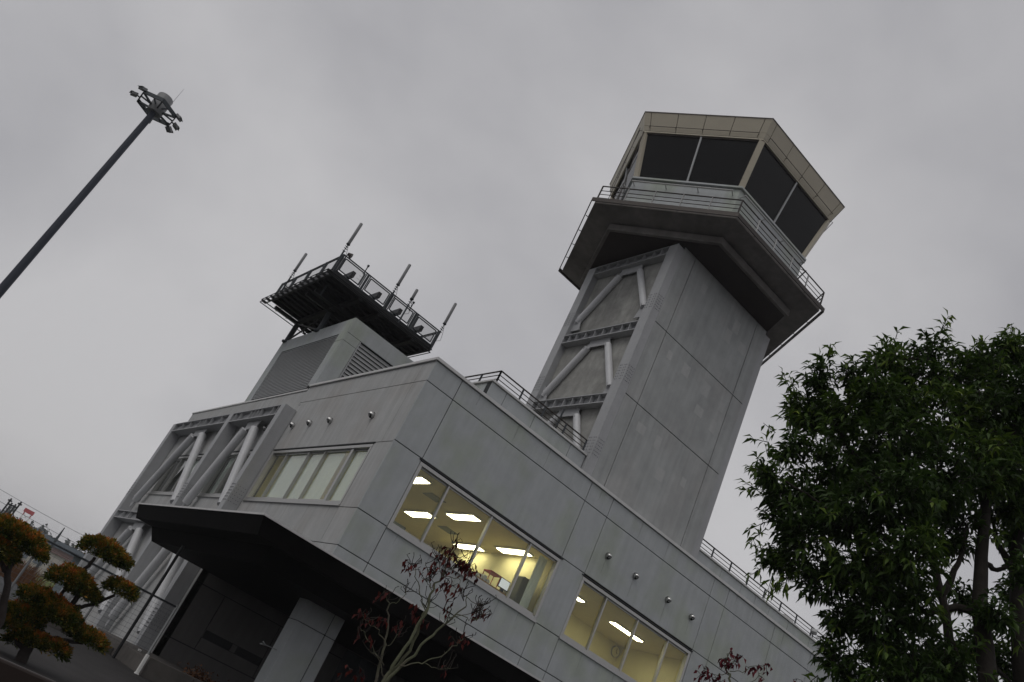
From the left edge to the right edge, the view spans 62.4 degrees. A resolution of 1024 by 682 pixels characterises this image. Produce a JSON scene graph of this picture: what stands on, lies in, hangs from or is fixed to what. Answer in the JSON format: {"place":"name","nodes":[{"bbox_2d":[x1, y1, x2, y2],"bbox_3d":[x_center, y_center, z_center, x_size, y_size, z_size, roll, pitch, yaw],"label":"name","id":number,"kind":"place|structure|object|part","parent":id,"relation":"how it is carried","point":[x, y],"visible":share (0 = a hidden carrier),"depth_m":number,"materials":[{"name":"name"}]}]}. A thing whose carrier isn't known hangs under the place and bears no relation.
{"place":"outdoors","nodes":[
{"label":"outdoors","id":0,"kind":"place"},
{"bbox_2d":[0,558,54,587],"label":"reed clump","id":1,"kind":"object","parent":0,"point":[21,578],"visible":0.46,"depth_m":35.88,"materials":[{"name":"brown plant"}]},
{"bbox_2d":[0,570,55,600],"bbox_3d":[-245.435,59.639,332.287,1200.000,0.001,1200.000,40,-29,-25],"label":"ground","id":2,"kind":"structure","parent":0,"point":[2,583],"depth_m":28.58,"materials":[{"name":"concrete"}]},
{"bbox_2d":[0,86,183,297],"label":"light mast","id":3,"kind":"object","parent":2,"relation":"on","point":[159,106],"visible":1,"depth_m":34.27,"materials":[{"name":"metal"}]},
{"bbox_2d":[59,318,857,681],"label":"terminal building","id":4,"kind":"structure","parent":2,"relation":"on","point":[337,438],"depth_m":23.21,"materials":[{"name":"paint"}]},
{"bbox_2d":[148,454,203,495],"bbox_3d":[-12.193,4.965,31.228,0.185,1.720,5.300,40,-29,-25],"label":"window","id":5,"kind":"structure","parent":4,"relation":"in","point":[153,492],"depth_m":32.26,"materials":[{"name":"glass"}]},
{"bbox_2d":[202,630,231,650],"bbox_3d":[-8.204,8.331,23.532,0.900,0.200,0.020,40,-29,-25],"label":"slit window","id":6,"kind":"structure","parent":4,"relation":"in","point":[207,635],"depth_m":23.53,"materials":[{"name":"black glass"}]},
{"bbox_2d":[197,450,252,497],"bbox_3d":[-8.922,4.256,26.927,0.185,1.720,3.800,40,-29,-25],"label":"window","id":7,"kind":"structure","parent":4,"relation":"in","point":[214,493],"depth_m":27.72,"materials":[{"name":"glass"}]},
{"bbox_2d":[234,647,260,664],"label":"slit window","id":8,"kind":"structure","parent":4,"relation":"in","point":[239,651],"depth_m":23.96,"materials":[{"name":"black glass"}]},
{"bbox_2d":[243,442,375,506],"bbox_3d":[-5.487,3.551,22.357,0.187,1.730,6.420,40,-29,-25],"label":"window","id":9,"kind":"structure","parent":4,"relation":"in","point":[300,456],"depth_m":22.07,"materials":[{"name":"glass"}]},
{"bbox_2d":[136,503,543,681],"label":"entrance canopy","id":10,"kind":"object","parent":4,"relation":"attached to","point":[265,558],"visible":1,"depth_m":17.61,"materials":[{"name":"grey concrete"}]},
{"bbox_2d":[260,254,440,357],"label":"antenna platform","id":11,"kind":"structure","parent":4,"relation":"on","point":[310,309],"depth_m":29.68,"materials":[{"name":"black metal"}]},
{"bbox_2d":[281,253,306,290],"bbox_3d":[-8.252,-2.548,32.042,0.214,1.950,0.133,40,-29,-25],"label":"antenna","id":12,"kind":"object","parent":11,"relation":"attached to","point":[299,263],"visible":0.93,"depth_m":32.10,"materials":[{"name":"grey plastic"}]},
{"bbox_2d":[320,258,343,295],"bbox_3d":[-6.130,-2.192,29.036,0.214,1.650,0.133,40,-29,-25],"label":"antenna","id":13,"kind":"object","parent":11,"relation":"attached to","point":[323,290],"visible":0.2,"depth_m":28.78,"materials":[{"name":"grey metal"}]},
{"bbox_2d":[332,223,362,269],"bbox_3d":[-5.475,-3.147,28.247,0.214,2.020,0.133,40,-29,-25],"label":"antenna","id":14,"kind":"object","parent":11,"relation":"attached to","point":[348,243],"visible":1,"depth_m":28.27,"materials":[{"name":"grey plastic"}]},
{"bbox_2d":[383,264,410,309],"bbox_3d":[-3.944,-1.850,29.197,0.214,2.000,0.133,40,-29,-25],"label":"antenna","id":15,"kind":"object","parent":11,"relation":"attached to","point":[402,276],"visible":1,"depth_m":29.21,"materials":[{"name":"grey metal"}]},
{"bbox_2d":[398,289,418,322],"bbox_3d":[-3.587,-1.190,29.360,0.214,1.470,0.133,40,-29,-25],"label":"antenna","id":16,"kind":"object","parent":11,"relation":"on","point":[413,296],"visible":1,"depth_m":29.41,"materials":[{"name":"grey plastic"}]},
{"bbox_2d":[430,303,456,349],"bbox_3d":[-2.420,-0.501,30.134,0.214,2.080,0.133,40,-29,-25],"label":"antenna","id":17,"kind":"object","parent":11,"relation":"on","point":[449,314],"visible":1,"depth_m":30.20,"materials":[{"name":"grey plastic"}]},
{"bbox_2d":[331,650,376,681],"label":"entrance door","id":18,"kind":"structure","parent":4,"relation":"in","point":[350,659],"depth_m":25.87,"materials":[{"name":"glass"}]},
{"bbox_2d":[403,510,436,518],"bbox_3d":[-2.716,5.110,24.917,0.400,0.048,1.400,40,-29,-25],"label":"ceiling light","id":19,"kind":"object","parent":4,"relation":"attached to","point":[419,514],"visible":0.93,"depth_m":24.85,"materials":[{"name":"white paint"}]},
{"bbox_2d":[413,475,432,483],"bbox_3d":[-2.584,3.635,22.092,0.380,0.048,1.400,40,-29,-25],"label":"ceiling light","id":20,"kind":"object","parent":4,"relation":"attached to","point":[420,479],"visible":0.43,"depth_m":21.66,"materials":[{"name":"white paint"}]},
{"bbox_2d":[445,512,482,521],"bbox_3d":[-1.326,4.809,23.090,0.400,0.048,1.370,40,-29,-25],"label":"ceiling light","id":21,"kind":"object","parent":4,"relation":"attached to","point":[464,516],"visible":1,"depth_m":22.98,"materials":[{"name":"white paint"}]},
{"bbox_2d":[453,542,485,551],"bbox_3d":[-1.326,6.277,25.781,0.400,0.048,1.400,40,-29,-25],"label":"ceiling light","id":22,"kind":"object","parent":4,"relation":"attached to","point":[467,546],"visible":0.57,"depth_m":25.63,"materials":[{"name":"white paint"}]},
{"bbox_2d":[386,458,562,622],"bbox_3d":[-0.801,4.929,20.571,5.040,1.780,0.185,40,-29,-25],"label":"window","id":23,"kind":"structure","parent":4,"relation":"in","point":[497,517],"depth_m":20.63,"materials":[{"name":"metal"}]},
{"bbox_2d":[475,575,505,595],"bbox_3d":[-0.915,6.914,21.807,1.250,1.370,0.500,40,-29,-25],"label":"shelf rack","id":24,"kind":"object","parent":4,"relation":"on","point":[490,585],"visible":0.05,"depth_m":21.92,"materials":[{"name":"grey metal"}]},
{"bbox_2d":[483,569,501,586],"bbox_3d":[-0.569,6.245,22.213,0.400,0.340,0.350,40,-29,-25],"label":"stacked chair","id":25,"kind":"object","parent":24,"relation":"on","point":[492,573],"visible":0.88,"depth_m":22.20,"materials":[{"name":"red wood"}]},
{"bbox_2d":[497,577,510,591],"bbox_3d":[-0.235,6.480,22.358,0.360,0.363,0.080,40,-29,-25],"label":"computer monitor","id":26,"kind":"object","parent":24,"relation":"on","point":[503,584],"visible":0.91,"depth_m":22.35,"materials":[{"name":"white plastic"}]},
{"bbox_2d":[494,546,533,556],"bbox_3d":[0.058,5.955,23.922,0.400,0.048,1.420,40,-29,-25],"label":"ceiling light","id":27,"kind":"object","parent":4,"relation":"attached to","point":[513,551],"visible":1,"depth_m":23.87,"materials":[{"name":"white paint"}]},
{"bbox_2d":[509,576,528,603],"bbox_3d":[-0.036,7.250,22.370,0.500,2.030,0.380,40,-29,-25],"label":"locker","id":28,"kind":"object","parent":4,"relation":"on","point":[518,590],"visible":0.2,"depth_m":22.48,"materials":[{"name":"grey metal"}]},
{"bbox_3d":[-0.179,7.102,22.285,0.017,1.880,0.340,40,-29,-25],"label":"door","id":29,"kind":"part","parent":28,"relation":"part of","materials":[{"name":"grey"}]},
{"bbox_2d":[465,370,587,450],"bbox_3d":[-0.474,2.230,24.748,3.495,0.412,4.437,40,-29,-25],"label":"roof railing","id":30,"kind":"object","parent":4,"relation":"on","point":[521,394],"visible":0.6,"depth_m":22.98,"materials":[{"name":"grey metal"}]},
{"bbox_2d":[519,555,547,608],"bbox_3d":[0.351,6.629,21.639,0.286,2.400,0.058,40,-29,-25],"label":"curtain","id":31,"kind":"object","parent":4,"relation":"hanging from","point":[526,598],"visible":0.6,"depth_m":21.85,"materials":[{"name":"beige fabric"}]},
{"bbox_2d":[577,596,586,602],"bbox_3d":[1.627,7.441,25.206,1.500,0.048,0.350,40,-29,-25],"label":"ceiling light","id":32,"kind":"object","parent":4,"relation":"attached to","point":[579,599],"visible":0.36,"depth_m":25.36,"materials":[{"name":"white paint"}]},
{"bbox_2d":[611,646,619,657],"bbox_3d":[3.499,10.505,28.594,0.380,0.380,0.072,40,-29,-25],"label":"wall clock","id":33,"kind":"object","parent":4,"relation":"attached to","point":[615,651],"depth_m":28.57,"materials":[{"name":"beige paint"}]},
{"bbox_2d":[559,573,692,681],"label":"window","id":34,"kind":"structure","parent":4,"relation":"in","point":[588,582],"depth_m":22.86,"materials":[{"name":"metal"}]},
{"bbox_2d":[608,620,644,642],"bbox_3d":[3.580,9.082,26.421,1.450,0.048,0.350,40,-29,-25],"label":"ceiling light","id":35,"kind":"object","parent":4,"relation":"attached to","point":[624,629],"visible":1,"depth_m":26.30,"materials":[{"name":"white paint"}]},
{"bbox_2d":[701,539,854,663],"bbox_3d":[12.469,11.845,30.222,19.925,0.412,0.044,40,-29,-25],"label":"roof railing","id":36,"kind":"object","parent":4,"relation":"on","point":[763,595],"visible":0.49,"depth_m":27.51,"materials":[{"name":"grey metal"}]},
{"bbox_2d":[811,628,817,637],"bbox_3d":[10.253,9.957,28.753,0.200,0.296,0.263,15,-28,22],"label":"roof floodlight","id":37,"kind":"object","parent":4,"relation":"attached to","point":[814,631],"visible":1,"depth_m":28.71,"materials":[{"name":"grey metal"}]},
{"bbox_2d":[14,568,53,587],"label":"grass","id":38,"kind":"structure","parent":0,"point":[49,582],"depth_m":75.73,"materials":[{"name":"green plant"}]},
{"bbox_2d":[1,498,11,513],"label":"approach pole","id":39,"kind":"object","parent":38,"relation":"on","point":[6,505],"visible":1,"depth_m":99.96,"materials":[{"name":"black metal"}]},
{"bbox_2d":[11,502,21,516],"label":"approach pole","id":40,"kind":"object","parent":38,"relation":"on","point":[16,508],"visible":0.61,"depth_m":100.41,"materials":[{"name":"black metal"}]},
{"bbox_2d":[34,528,64,571],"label":"utility pole","id":41,"kind":"object","parent":38,"relation":"on","point":[54,541],"visible":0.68,"depth_m":94.64,"materials":[{"name":"metal"}]},
{"bbox_2d":[52,552,82,592],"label":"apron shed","id":42,"kind":"structure","parent":38,"relation":"on","point":[59,587],"depth_m":52.86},
{"bbox_2d":[1,502,76,543],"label":"power line","id":43,"kind":"object","parent":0,"point":[37,522],"visible":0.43,"depth_m":97.19,"materials":[{"name":"metal"}]},
{"bbox_2d":[0,489,81,534],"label":"power line","id":44,"kind":"object","parent":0,"point":[40,512],"visible":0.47,"depth_m":97.61,"materials":[{"name":"metal"}]},
{"bbox_2d":[0,592,152,681],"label":"forecourt","id":45,"kind":"structure","parent":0,"point":[85,664],"depth_m":12.82,"materials":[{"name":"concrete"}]},
{"bbox_2d":[0,512,51,628],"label":"topiary tree","id":46,"kind":"object","parent":45,"relation":"on","point":[18,537],"visible":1,"depth_m":9.41,"materials":[{"name":"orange plant"}]},
{"bbox_2d":[0,657,55,681],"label":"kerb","id":47,"kind":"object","parent":45,"relation":"on","point":[11,671],"depth_m":2.51,"materials":[{"name":"black concrete"}]},
{"bbox_2d":[0,593,119,654],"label":"kerb step","id":48,"kind":"object","parent":45,"relation":"on","point":[112,650],"visible":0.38,"depth_m":19.44,"materials":[{"name":"concrete"}]},
{"bbox_2d":[0,532,140,663],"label":"topiary tree","id":49,"kind":"object","parent":45,"relation":"on","point":[26,635],"visible":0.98,"depth_m":10.11,"materials":[{"name":"green plant"}]},
{"bbox_2d":[0,540,177,654],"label":"wire fence","id":50,"kind":"object","parent":45,"relation":"on","point":[103,590],"visible":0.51,"depth_m":19.22,"materials":[{"name":"grey metal"}]},
{"bbox_2d":[134,654,149,674],"bbox_3d":[-7.689,6.721,17.575,0.090,0.420,0.090,40,-29,-25],"label":"marker post","id":51,"kind":"object","parent":45,"relation":"on","point":[142,663],"visible":1,"depth_m":17.55,"materials":[{"name":"white paint"}]},
{"bbox_2d":[112,545,183,657],"bbox_3d":[-8.356,5.972,19.472,0.070,2.750,0.070,40,-29,-25],"label":"pole","id":52,"kind":"object","parent":45,"relation":"on","point":[147,603],"visible":0.92,"depth_m":19.42,"materials":[{"name":"black metal"}]},
{"bbox_2d":[97,628,206,681],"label":"planter wall","id":53,"kind":"structure","parent":45,"relation":"on","point":[155,668],"depth_m":18.14,"materials":[{"name":"concrete"}]},
{"bbox_2d":[177,662,219,681],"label":"shrub","id":54,"kind":"object","parent":53,"relation":"on","point":[196,675],"visible":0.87,"depth_m":18.84,"materials":[{"name":"red plant"}]},
{"bbox_2d":[335,532,496,681],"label":"dogwood tree","id":55,"kind":"object","parent":45,"relation":"on","point":[465,567],"visible":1,"depth_m":6.71,"materials":[{"name":"red plant"}]},
{"bbox_2d":[694,648,799,681],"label":"dogwood tree","id":56,"kind":"object","parent":45,"relation":"on","point":[728,665],"visible":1,"depth_m":7.41,"materials":[{"name":"red plant"}]},
{"bbox_2d":[736,308,1023,681],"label":"evergreen tree","id":57,"kind":"object","parent":45,"relation":"on","point":[893,404],"visible":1,"depth_m":8.65,"materials":[{"name":"green plant"}]},
{"bbox_2d":[843,336,1023,681],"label":"evergreen tree","id":58,"kind":"object","parent":45,"relation":"on","point":[1013,671],"visible":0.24,"depth_m":9.12,"materials":[{"name":"green plant"}]},
{"bbox_2d":[393,520,405,529],"bbox_3d":[-3.215,4.878,20.230,0.950,1.410,0.240,40,-29,-25],"label":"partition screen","id":59,"kind":"object","parent":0,"point":[399,525],"visible":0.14,"depth_m":20.62,"materials":[{"name":"grey"}]},
{"bbox_2d":[0,0,1023,681],"label":"sky","id":60,"kind":"structure","parent":0,"point":[470,143],"materials":[{"name":"grey"}]},
{"bbox_2d":[526,111,844,558],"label":"control tower","id":61,"kind":"structure","parent":0,"point":[695,303],"depth_m":27.39,"materials":[{"name":"concrete"}]},
{"bbox_2d":[612,144,639,199],"bbox_3d":[4.145,-5.688,31.332,0.463,1.820,4.120,26,-26,1],"label":"window","id":62,"kind":"structure","parent":61,"relation":"in","point":[631,173],"depth_m":31.20,"materials":[{"name":"black glass"}]},
{"bbox_2d":[640,133,758,185],"bbox_3d":[6.174,-6.128,28.663,4.120,1.820,0.463,12,-30,28],"label":"window","id":63,"kind":"structure","parent":61,"relation":"in","point":[714,160],"depth_m":28.66,"materials":[{"name":"black glass"}]},
{"bbox_2d":[745,144,827,253],"bbox_3d":[9.213,-4.648,28.588,4.120,1.820,0.463,40,-29,-25],"label":"window","id":64,"kind":"structure","parent":61,"relation":"in","point":[769,183],"depth_m":28.59,"materials":[{"name":"black glass"}]},
{"label":"airfield grass","id":65,"kind":"structure","parent":0,"visible":0},
{"bbox_2d":[19,508,34,521],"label":"localizer gantry","id":66,"kind":"object","parent":65,"relation":"on","point":[28,511],"visible":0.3,"depth_m":222.15,"materials":[{"name":"red metal"}]},
{"bbox_2d":[0,507,80,551],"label":"treeline","id":67,"kind":"object","parent":65,"relation":"on","point":[45,531],"visible":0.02,"depth_m":258.31,"materials":[{"name":"plant"}]},
{"bbox_2d":[0,511,84,576],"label":"hangar building","id":68,"kind":"structure","parent":65,"relation":"on","point":[57,558],"depth_m":124.27,"materials":[{"name":"grey metal"}]}
]}

